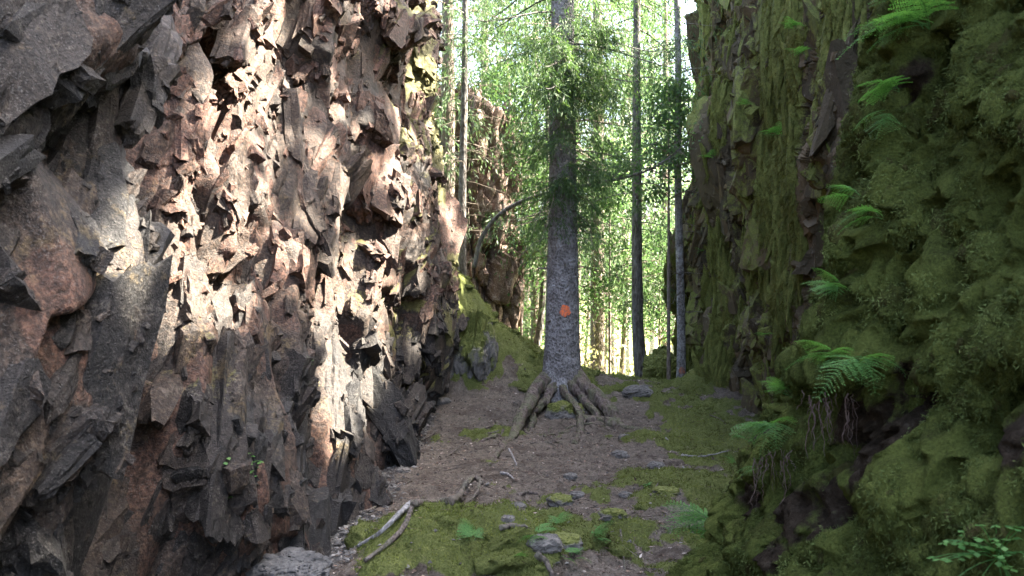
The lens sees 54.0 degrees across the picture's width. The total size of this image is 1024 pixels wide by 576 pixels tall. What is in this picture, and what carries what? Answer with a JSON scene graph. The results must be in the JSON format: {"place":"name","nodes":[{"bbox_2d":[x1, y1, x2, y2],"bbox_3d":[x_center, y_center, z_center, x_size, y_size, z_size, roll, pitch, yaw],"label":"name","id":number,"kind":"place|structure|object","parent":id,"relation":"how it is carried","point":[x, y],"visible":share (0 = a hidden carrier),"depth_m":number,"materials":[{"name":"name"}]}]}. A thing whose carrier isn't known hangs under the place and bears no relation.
{"place":"outdoors","nodes":[
{"label":"outdoors","id":0,"kind":"place"},
{"bbox_2d":[0,0,469,575],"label":"cliff","id":1,"kind":"structure","parent":0,"point":[256,204],"depth_m":5.68,"materials":[{"name":"brown stone"}]},
{"bbox_2d":[248,453,263,476],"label":"leafy plant","id":2,"kind":"object","parent":1,"relation":"on","point":[257,463],"visible":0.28,"depth_m":5.29,"materials":[{"name":"green plant"}]},
{"bbox_2d":[146,3,439,384],"bbox_3d":[-2.924,-0.831,9.354,4.604,6.424,8.387,0,0,0],"label":"moss","id":3,"kind":"object","parent":1,"relation":"on","point":[421,162],"visible":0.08,"depth_m":12.36,"materials":[{"name":"green plant"}]},
{"bbox_2d":[329,271,760,575],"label":"ground","id":4,"kind":"structure","parent":0,"point":[470,388],"depth_m":8.80,"materials":[{"name":"soil"}]},
{"bbox_2d":[245,546,332,575],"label":"boulder","id":5,"kind":"object","parent":4,"relation":"on","point":[300,561],"visible":0.95,"depth_m":5.44,"materials":[{"name":"grey stone"}]},
{"bbox_2d":[359,480,411,512],"bbox_3d":[-0.966,1.637,7.890,0.156,0.045,1.289,0,0,17],"label":"stick","id":6,"kind":"object","parent":4,"relation":"on","point":[369,509],"visible":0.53,"depth_m":7.42,"materials":[{"name":"wood"}]},
{"bbox_2d":[395,467,410,473],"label":"stone","id":7,"kind":"object","parent":4,"relation":"on","point":[401,470],"visible":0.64,"depth_m":8.78,"materials":[{"name":"grey stone"}]},
{"bbox_2d":[356,474,483,562],"bbox_3d":[-0.443,1.394,6.594,0.494,0.360,2.608,0,0,11],"label":"fallen branch","id":8,"kind":"object","parent":4,"relation":"on","point":[410,505],"visible":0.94,"depth_m":5.72,"materials":[{"name":"grey wood"}]},
{"bbox_2d":[436,397,451,405],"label":"stone","id":9,"kind":"object","parent":4,"relation":"on","point":[443,400],"visible":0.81,"depth_m":11.79,"materials":[{"name":"grey stone"}]},
{"bbox_2d":[445,443,463,456],"bbox_3d":[-0.529,1.579,9.931,0.055,0.062,1.101,0,0,7],"label":"stick","id":10,"kind":"object","parent":4,"relation":"on","point":[453,451],"visible":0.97,"depth_m":9.58,"materials":[{"name":"wood"}]},
{"bbox_2d":[457,518,484,539],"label":"fern","id":11,"kind":"object","parent":4,"relation":"on","point":[465,529],"visible":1,"depth_m":5.53,"materials":[{"name":"green plant"}]},
{"bbox_2d":[450,308,498,381],"bbox_3d":[-0.568,1.006,12.519,0.813,1.514,0.847,0,0,0],"label":"boulder","id":12,"kind":"object","parent":4,"relation":"on","point":[476,354],"visible":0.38,"depth_m":12.27,"materials":[{"name":"grey stone"}]},
{"bbox_2d":[434,0,526,275],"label":"spruce tree","id":13,"kind":"object","parent":4,"relation":"on","point":[462,172],"visible":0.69,"depth_m":14.86,"materials":[{"name":"green plant"}]},
{"bbox_2d":[436,0,524,91],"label":"birch tree","id":14,"kind":"object","parent":4,"relation":"on","point":[468,35],"visible":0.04,"depth_m":29.95,"materials":[{"name":"green plant"}]},
{"bbox_2d":[433,82,528,328],"bbox_3d":[-0.935,-0.625,18.313,2.496,6.498,3.066,0,0,0],"label":"rock outcrop","id":15,"kind":"object","parent":4,"relation":"on","point":[489,287],"visible":0.26,"depth_m":17.31,"materials":[{"name":"brown stone"}]},
{"bbox_2d":[437,4,542,294],"bbox_3d":[-0.584,-4.729,24.256,4.315,15.794,4.003,0,0,-29],"label":"spruce tree","id":16,"kind":"object","parent":4,"relation":"on","point":[477,66],"visible":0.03,"depth_m":24.05,"materials":[{"name":"green plant"}]},
{"bbox_2d":[433,0,550,266],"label":"spruce tree","id":17,"kind":"object","parent":4,"relation":"on","point":[448,140],"visible":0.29,"depth_m":16.71,"materials":[{"name":"green plant"}]},
{"bbox_2d":[500,471,513,478],"bbox_3d":[-0.032,1.576,8.440,0.038,0.036,0.281,0,0,-24],"label":"stick","id":18,"kind":"object","parent":4,"relation":"on","point":[505,473],"visible":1,"depth_m":8.47,"materials":[{"name":"grey wood"}]},
{"bbox_2d":[475,65,540,254],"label":"rowan sapling","id":19,"kind":"object","parent":4,"relation":"on","point":[499,103],"visible":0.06,"depth_m":20.30,"materials":[{"name":"green plant"}]},
{"bbox_2d":[501,515,514,522],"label":"stone","id":20,"kind":"object","parent":4,"relation":"on","point":[507,518],"visible":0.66,"depth_m":5.61,"materials":[{"name":"grey stone"}]},
{"bbox_2d":[328,367,692,575],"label":"gravel","id":21,"kind":"structure","parent":4,"relation":"on","point":[336,542],"depth_m":7.14,"materials":[{"name":"grey gravel"}]},
{"bbox_2d":[438,0,584,329],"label":"aspen tree","id":22,"kind":"object","parent":4,"relation":"on","point":[523,187],"visible":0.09,"depth_m":19.83,"materials":[{"name":"green plant"}]},
{"bbox_2d":[508,448,516,465],"bbox_3d":[0.014,1.558,9.214,0.037,0.050,0.836,0,0,-5],"label":"stick","id":23,"kind":"object","parent":4,"relation":"on","point":[512,456],"visible":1,"depth_m":9.33,"materials":[{"name":"grey wood"}]},
{"bbox_2d":[499,523,527,530],"bbox_3d":[0.007,1.321,5.550,0.162,0.046,0.042,0,0,-8],"label":"stick","id":24,"kind":"object","parent":4,"relation":"on","point":[506,526],"visible":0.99,"depth_m":5.54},
{"bbox_2d":[511,501,526,507],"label":"stone","id":25,"kind":"object","parent":4,"relation":"on","point":[521,504],"visible":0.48,"depth_m":7.13,"materials":[{"name":"grey stone"}]},
{"bbox_2d":[498,0,543,344],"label":"spruce tree","id":26,"kind":"object","parent":4,"relation":"on","point":[528,202],"visible":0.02,"depth_m":32.89,"materials":[{"name":"green plant"}]},
{"bbox_2d":[517,490,537,495],"bbox_3d":[0.106,1.552,7.583,0.186,0.040,0.081,0,0,-31],"label":"stick","id":27,"kind":"object","parent":4,"relation":"on","point":[522,493],"visible":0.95,"depth_m":7.59,"materials":[{"name":"wood"}]},
{"bbox_2d":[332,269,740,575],"bbox_3d":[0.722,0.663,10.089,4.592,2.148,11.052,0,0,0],"label":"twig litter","id":28,"kind":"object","parent":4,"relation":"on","point":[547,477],"visible":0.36,"depth_m":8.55,"materials":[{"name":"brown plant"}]},
{"bbox_2d":[520,523,556,544],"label":"fern","id":29,"kind":"object","parent":4,"relation":"on","point":[541,529],"visible":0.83,"depth_m":5.59,"materials":[{"name":"green plant"}]},
{"bbox_2d":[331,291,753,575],"bbox_3d":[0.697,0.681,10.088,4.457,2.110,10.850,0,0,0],"label":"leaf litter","id":30,"kind":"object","parent":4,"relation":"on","point":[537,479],"visible":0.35,"depth_m":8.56,"materials":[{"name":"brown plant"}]},
{"bbox_2d":[344,273,743,575],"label":"moss cushions","id":31,"kind":"object","parent":4,"relation":"on","point":[493,567],"visible":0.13,"depth_m":5.83,"materials":[{"name":"plant"}]},
{"bbox_2d":[526,532,562,553],"bbox_3d":[0.173,1.415,5.540,0.222,0.125,0.184,0,0,0],"label":"stone","id":32,"kind":"object","parent":4,"relation":"on","point":[552,544],"visible":0.8,"depth_m":5.47,"materials":[{"name":"grey stone"}]},
{"bbox_2d":[534,551,554,575],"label":"stick","id":33,"kind":"object","parent":4,"relation":"on","point":[539,556],"visible":1,"depth_m":5.41,"materials":[{"name":"grey wood"}]},
{"bbox_2d":[501,102,595,335],"bbox_3d":[0.276,-0.623,17.740,2.576,5.518,3.156,0,0,0],"label":"rowan sapling","id":34,"kind":"object","parent":4,"relation":"on","point":[535,268],"visible":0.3,"depth_m":17.93,"materials":[{"name":"green plant"}]},
{"bbox_2d":[343,267,759,575],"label":"moss","id":35,"kind":"object","parent":4,"relation":"on","point":[535,510],"visible":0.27,"depth_m":6.49,"materials":[{"name":"green plant"}]},
{"bbox_2d":[494,0,620,346],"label":"birch tree","id":36,"kind":"object","parent":4,"relation":"on","point":[526,105],"visible":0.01,"depth_m":30.00,"materials":[{"name":"green plant"}]},
{"bbox_2d":[493,0,622,359],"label":"spruce tree","id":37,"kind":"object","parent":4,"relation":"on","point":[534,300],"visible":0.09,"depth_m":21.43,"materials":[{"name":"green plant"}]},
{"bbox_2d":[546,511,571,523],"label":"fern","id":38,"kind":"object","parent":4,"relation":"on","point":[558,520],"visible":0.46,"depth_m":6.26,"materials":[{"name":"green plant"}]},
{"bbox_2d":[546,493,574,507],"bbox_3d":[0.354,1.567,7.349,0.210,0.118,0.199,0,0,0],"label":"stone","id":39,"kind":"object","parent":4,"relation":"on","point":[556,500],"visible":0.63,"depth_m":7.29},
{"bbox_2d":[469,0,652,346],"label":"leaning tree","id":40,"kind":"object","parent":4,"relation":"on","point":[538,334],"visible":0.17,"depth_m":18.45,"materials":[{"name":"green plant"}]},
{"bbox_2d":[519,233,606,356],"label":"rowan sapling","id":41,"kind":"object","parent":4,"relation":"on","point":[529,316],"visible":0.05,"depth_m":21.74,"materials":[{"name":"green plant"}]},
{"bbox_2d":[544,400,584,419],"bbox_3d":[0.599,1.468,11.451,0.491,0.376,0.332,0,0,0],"label":"boulder","id":42,"kind":"object","parent":4,"relation":"on","point":[559,409],"visible":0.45,"depth_m":11.34,"materials":[{"name":"grey stone"}]},
{"bbox_2d":[554,532,582,551],"bbox_3d":[0.297,1.444,5.681,0.213,0.114,0.187,0,0,0],"label":"stone","id":43,"kind":"object","parent":4,"relation":"on","point":[573,540],"visible":0.43,"depth_m":5.62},
{"bbox_2d":[466,0,674,345],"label":"spruce tree","id":44,"kind":"object","parent":4,"relation":"on","point":[523,229],"visible":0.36,"depth_m":16.95,"materials":[{"name":"green plant"}]},
{"bbox_2d":[563,472,577,480],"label":"stone","id":45,"kind":"object","parent":4,"relation":"on","point":[570,476],"visible":0.91,"depth_m":8.35,"materials":[{"name":"grey stone"}]},
{"bbox_2d":[559,547,587,565],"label":"fern","id":46,"kind":"object","parent":4,"relation":"on","point":[570,550],"visible":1,"depth_m":5.48,"materials":[{"name":"green plant"}]},
{"bbox_2d":[570,491,584,499],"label":"stone","id":47,"kind":"object","parent":4,"relation":"on","point":[577,494],"visible":0.74,"depth_m":7.52,"materials":[{"name":"grey stone"}]},
{"bbox_2d":[447,0,713,465],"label":"spruce tree","id":48,"kind":"object","parent":4,"relation":"on","point":[562,375],"visible":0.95,"depth_m":11.75,"materials":[{"name":"green plant"}]},
{"bbox_2d":[523,0,646,359],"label":"spruce tree","id":49,"kind":"object","parent":4,"relation":"on","point":[585,164],"visible":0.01,"depth_m":26.92,"materials":[{"name":"green plant"}]},
{"bbox_2d":[472,119,702,267],"bbox_3d":[0.921,-1.228,12.930,3.129,1.920,0.849,0,0,11],"label":"bent sapling","id":50,"kind":"object","parent":4,"relation":"on","point":[487,228],"visible":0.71,"depth_m":12.88,"materials":[{"name":"green plant"}]},
{"bbox_2d":[530,143,644,366],"bbox_3d":[2.267,-0.996,38.322,5.776,9.742,4.446,0,0,-28],"label":"aspen tree","id":51,"kind":"object","parent":4,"relation":"on","point":[586,349],"visible":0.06,"depth_m":38.05,"materials":[{"name":"green plant"}]},
{"bbox_2d":[590,520,613,542],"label":"fern","id":52,"kind":"object","parent":4,"relation":"on","point":[599,531],"visible":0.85,"depth_m":5.87,"materials":[{"name":"green plant"}]},
{"bbox_2d":[512,0,692,370],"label":"spruce tree","id":53,"kind":"object","parent":4,"relation":"on","point":[601,346],"visible":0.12,"depth_m":20.38,"materials":[{"name":"green plant"}]},
{"bbox_2d":[532,315,672,374],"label":"undergrowth","id":54,"kind":"object","parent":4,"relation":"on","point":[588,363],"visible":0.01,"depth_m":17.72,"materials":[{"name":"green plant"}]},
{"bbox_2d":[581,76,631,371],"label":"spruce tree","id":55,"kind":"object","parent":4,"relation":"on","point":[613,353],"visible":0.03,"depth_m":43.89,"materials":[{"name":"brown plant"}]},
{"bbox_2d":[538,0,681,359],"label":"birch tree","id":56,"kind":"object","parent":4,"relation":"on","point":[615,12],"visible":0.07,"depth_m":28.06,"materials":[{"name":"green plant"}]},
{"bbox_2d":[598,508,627,520],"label":"stone","id":57,"kind":"object","parent":4,"relation":"on","point":[619,513],"visible":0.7,"depth_m":6.40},
{"bbox_2d":[542,139,690,343],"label":"woods","id":58,"kind":"object","parent":4,"relation":"on","point":[584,296],"visible":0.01,"depth_m":68.31,"materials":[{"name":"green plant"}]},
{"bbox_2d":[545,0,689,373],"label":"aspen tree","id":59,"kind":"object","parent":4,"relation":"on","point":[623,342],"visible":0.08,"depth_m":21.67,"materials":[{"name":"green plant"}]},
{"bbox_2d":[581,129,657,372],"bbox_3d":[3.237,-0.820,33.447,4.244,9.300,5.514,0,0,-35],"label":"aspen tree","id":60,"kind":"object","parent":4,"relation":"on","point":[606,344],"visible":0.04,"depth_m":32.82,"materials":[{"name":"green plant"}]},
{"bbox_2d":[610,450,629,458],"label":"stone","id":61,"kind":"object","parent":4,"relation":"on","point":[620,453],"visible":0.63,"depth_m":9.30,"materials":[{"name":"grey stone"}]},
{"bbox_2d":[578,128,663,373],"bbox_3d":[1.878,-0.362,17.444,2.546,4.735,1.881,0,0,-24],"label":"rowan sapling","id":62,"kind":"object","parent":4,"relation":"on","point":[611,245],"visible":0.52,"depth_m":17.26,"materials":[{"name":"green plant"}]},
{"bbox_2d":[619,529,625,571],"bbox_3d":[0.657,1.547,5.940,0.019,0.091,0.664,0,0,4],"label":"stick","id":63,"kind":"object","parent":4,"relation":"on","point":[623,556],"visible":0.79,"depth_m":5.85,"materials":[{"name":"wood"}]},
{"bbox_2d":[618,434,629,439],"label":"stone","id":64,"kind":"object","parent":4,"relation":"on","point":[621,435],"visible":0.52,"depth_m":9.98,"materials":[{"name":"grey stone"}]},
{"bbox_2d":[618,491,631,498],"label":"stone","id":65,"kind":"object","parent":4,"relation":"on","point":[622,495],"visible":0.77,"depth_m":7.39,"materials":[{"name":"grey stone"}]},
{"bbox_2d":[605,116,660,348],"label":"spruce tree","id":66,"kind":"object","parent":4,"relation":"on","point":[644,288],"visible":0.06,"depth_m":39.96,"materials":[{"name":"green plant"}]},
{"bbox_2d":[579,0,688,375],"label":"birch tree","id":67,"kind":"object","parent":4,"relation":"on","point":[628,350],"visible":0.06,"depth_m":29.90,"materials":[{"name":"green plant"}]},
{"bbox_2d":[574,0,697,376],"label":"spruce tree","id":68,"kind":"object","parent":4,"relation":"on","point":[637,325],"visible":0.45,"depth_m":15.44,"materials":[{"name":"green plant"}]},
{"bbox_2d":[596,220,675,353],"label":"rowan sapling","id":69,"kind":"object","parent":4,"relation":"on","point":[659,333],"visible":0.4,"depth_m":19.94,"materials":[{"name":"green plant"}]},
{"bbox_2d":[621,384,653,398],"bbox_3d":[1.516,1.276,12.159,0.402,0.228,0.354,0,0,0],"label":"stone","id":70,"kind":"object","parent":4,"relation":"on","point":[639,391],"visible":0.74,"depth_m":12.02,"materials":[{"name":"grey stone"}]},
{"bbox_2d":[585,0,691,353],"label":"birch tree","id":71,"kind":"object","parent":4,"relation":"on","point":[653,344],"visible":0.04,"depth_m":30.92,"materials":[{"name":"green plant"}]},
{"bbox_2d":[577,72,704,379],"bbox_3d":[2.126,-0.770,14.051,2.485,4.504,2.021,0,0,0],"label":"rowan sapling","id":72,"kind":"object","parent":4,"relation":"on","point":[670,125],"visible":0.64,"depth_m":13.98,"materials":[{"name":"green plant"}]},
{"bbox_2d":[606,0,695,350],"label":"spruce tree","id":73,"kind":"object","parent":4,"relation":"on","point":[684,186],"visible":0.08,"depth_m":24.95,"materials":[{"name":"green plant"}]},
{"bbox_2d":[611,0,696,351],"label":"spruce tree","id":74,"kind":"object","parent":4,"relation":"on","point":[671,215],"visible":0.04,"depth_m":19.42,"materials":[{"name":"green plant"}]},
{"bbox_2d":[615,0,692,352],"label":"birch tree","id":75,"kind":"object","parent":4,"relation":"on","point":[671,131],"visible":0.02,"depth_m":37.92,"materials":[{"name":"green plant"}]},
{"bbox_2d":[646,461,664,468],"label":"stone","id":76,"kind":"object","parent":4,"relation":"on","point":[652,464],"visible":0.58,"depth_m":8.77,"materials":[{"name":"grey stone"}]},
{"bbox_2d":[642,345,676,378],"bbox_3d":[2.251,1.280,14.957,0.659,0.858,0.940,0,0,0],"label":"boulder","id":77,"kind":"object","parent":4,"relation":"on","point":[655,363],"visible":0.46,"depth_m":14.70,"materials":[{"name":"green stone"}]},
{"bbox_2d":[630,75,695,323],"bbox_3d":[5.912,-1.461,26.461,5.828,9.829,4.486,0,0,17],"label":"aspen tree","id":78,"kind":"object","parent":4,"relation":"on","point":[673,173],"depth_m":27.26,"materials":[{"name":"green plant"}]},
{"bbox_2d":[607,0,723,377],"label":"spruce tree","id":79,"kind":"object","parent":4,"relation":"on","point":[681,345],"visible":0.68,"depth_m":14.15,"materials":[{"name":"green plant"}]},
{"bbox_2d":[652,486,680,495],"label":"stone","id":80,"kind":"object","parent":4,"relation":"on","point":[671,489],"visible":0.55,"depth_m":7.11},
{"bbox_2d":[643,0,696,227],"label":"spruce tree","id":81,"kind":"object","parent":4,"relation":"on","point":[682,57],"visible":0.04,"depth_m":34.14,"materials":[{"name":"green plant"}]},
{"bbox_2d":[662,500,708,538],"bbox_3d":[1.101,1.541,6.327,0.506,0.291,0.607,0,0,0],"label":"fern","id":82,"kind":"object","parent":4,"relation":"on","point":[694,515],"visible":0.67,"depth_m":6.40,"materials":[{"name":"green plant"}]},
{"bbox_2d":[681,451,727,456],"bbox_3d":[1.823,1.553,9.369,0.514,0.029,0.118,0,0,-21],"label":"stick","id":83,"kind":"object","parent":4,"relation":"on","point":[703,455],"visible":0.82,"depth_m":9.32,"materials":[{"name":"grey wood"}]},
{"bbox_2d":[727,453,734,462],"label":"fern","id":84,"kind":"object","parent":4,"relation":"on","point":[731,459],"visible":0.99,"depth_m":8.59,"materials":[{"name":"green plant"}]},
{"bbox_2d":[437,0,695,300],"label":"sky","id":85,"kind":"structure","parent":0,"point":[440,9],"materials":[{"name":"white"}]},
{"bbox_2d":[661,0,878,414],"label":"cliff","id":86,"kind":"structure","parent":0,"point":[731,199],"depth_m":10.52,"materials":[{"name":"stone"}]},
{"bbox_2d":[698,149,716,157],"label":"fern","id":87,"kind":"object","parent":86,"relation":"on","point":[707,155],"visible":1,"depth_m":12.46,"materials":[{"name":"green plant"}]},
{"bbox_2d":[737,98,752,105],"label":"fern","id":88,"kind":"object","parent":86,"relation":"attached to","point":[745,100],"visible":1,"depth_m":10.44,"materials":[{"name":"green plant"}]},
{"bbox_2d":[660,0,877,413],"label":"moss","id":89,"kind":"object","parent":86,"relation":"attached to","point":[778,181],"visible":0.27,"depth_m":9.95,"materials":[{"name":"green plant"}]},
{"bbox_2d":[760,121,781,136],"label":"fern","id":90,"kind":"object","parent":86,"relation":"attached to","point":[776,129],"visible":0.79,"depth_m":9.78,"materials":[{"name":"green plant"}]},
{"bbox_2d":[779,16,803,28],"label":"fern","id":91,"kind":"object","parent":86,"relation":"attached to","point":[792,21],"visible":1,"depth_m":8.52,"materials":[{"name":"green plant"}]},
{"bbox_2d":[786,45,811,55],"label":"fern","id":92,"kind":"object","parent":86,"relation":"attached to","point":[798,50],"visible":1,"depth_m":8.37,"materials":[{"name":"green plant"}]},
{"bbox_2d":[665,0,1023,575],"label":"bank","id":93,"kind":"structure","parent":0,"point":[807,507],"depth_m":3.79,"materials":[{"name":"green plant"}]},
{"bbox_2d":[738,466,757,477],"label":"fern","id":94,"kind":"object","parent":93,"relation":"on","point":[748,470],"visible":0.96,"depth_m":4.49,"materials":[{"name":"green plant"}]},
{"bbox_2d":[729,416,797,460],"bbox_3d":[1.115,0.655,4.490,0.287,0.184,0.318,0,0,0],"label":"fern","id":95,"kind":"object","parent":93,"relation":"on","point":[765,424],"visible":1,"depth_m":4.48,"materials":[{"name":"green plant"}]},
{"bbox_2d":[750,450,795,512],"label":"hanging roots","id":96,"kind":"object","parent":93,"relation":"hanging from","point":[759,469],"visible":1,"depth_m":4.37,"materials":[{"name":"brown wood"}]},
{"bbox_2d":[757,376,791,397],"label":"fern","id":97,"kind":"object","parent":93,"relation":"on","point":[781,386],"visible":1,"depth_m":4.56,"materials":[{"name":"green plant"}]},
{"bbox_2d":[784,340,853,372],"bbox_3d":[1.194,0.262,3.883,0.236,0.129,0.240,0,0,0],"label":"fern","id":98,"kind":"object","parent":93,"relation":"on","point":[833,352],"visible":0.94,"depth_m":3.87,"materials":[{"name":"green plant"}]},
{"bbox_2d":[802,267,848,300],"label":"fern","id":99,"kind":"object","parent":93,"relation":"on","point":[827,285],"visible":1,"depth_m":4.05,"materials":[{"name":"green plant"}]},
{"bbox_2d":[797,391,858,461],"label":"hanging roots","id":100,"kind":"object","parent":93,"relation":"hanging from","point":[829,414],"visible":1,"depth_m":4.05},
{"bbox_2d":[818,184,859,211],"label":"fern","id":101,"kind":"object","parent":93,"relation":"on","point":[847,189],"visible":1,"depth_m":4.01,"materials":[{"name":"green plant"}]},
{"bbox_2d":[669,0,1023,575],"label":"moss","id":102,"kind":"object","parent":93,"relation":"on","point":[1005,294],"visible":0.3,"depth_m":3.59,"materials":[{"name":"green plant"}]},
{"bbox_2d":[812,353,905,401],"bbox_3d":[1.282,0.330,3.732,0.354,0.180,0.205,0,0,0],"label":"fern","id":103,"kind":"object","parent":93,"relation":"on","point":[865,359],"visible":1,"depth_m":3.73,"materials":[{"name":"green plant"}]},
{"bbox_2d":[836,204,881,234],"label":"fern","id":104,"kind":"object","parent":93,"relation":"on","point":[869,208],"visible":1,"depth_m":3.94,"materials":[{"name":"green plant"}]},
{"bbox_2d":[853,110,906,139],"bbox_3d":[1.481,-0.659,4.077,0.209,0.140,0.166,0,0,0],"label":"fern","id":105,"kind":"object","parent":93,"relation":"on","point":[871,114],"visible":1,"depth_m":4.07,"materials":[{"name":"green plant"}]},
{"bbox_2d":[856,75,912,105],"bbox_3d":[1.501,-0.794,4.059,0.206,0.102,0.189,0,0,-29],"label":"fern","id":106,"kind":"object","parent":93,"relation":"on","point":[888,82],"visible":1,"depth_m":4.08,"materials":[{"name":"green plant"}]},
{"bbox_2d":[837,0,958,59],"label":"fern","id":107,"kind":"object","parent":93,"relation":"on","point":[909,18],"visible":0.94,"depth_m":4.05,"materials":[{"name":"green plant"}]},
{"bbox_2d":[939,527,964,555],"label":"leafy plant","id":108,"kind":"object","parent":93,"relation":"on","point":[954,541],"visible":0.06,"depth_m":2.97,"materials":[{"name":"green plant"}]},
{"bbox_2d":[928,524,1023,575],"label":"leafy plant","id":109,"kind":"object","parent":93,"relation":"on","point":[999,559],"visible":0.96,"depth_m":2.76,"materials":[{"name":"green plant"}]}
]}

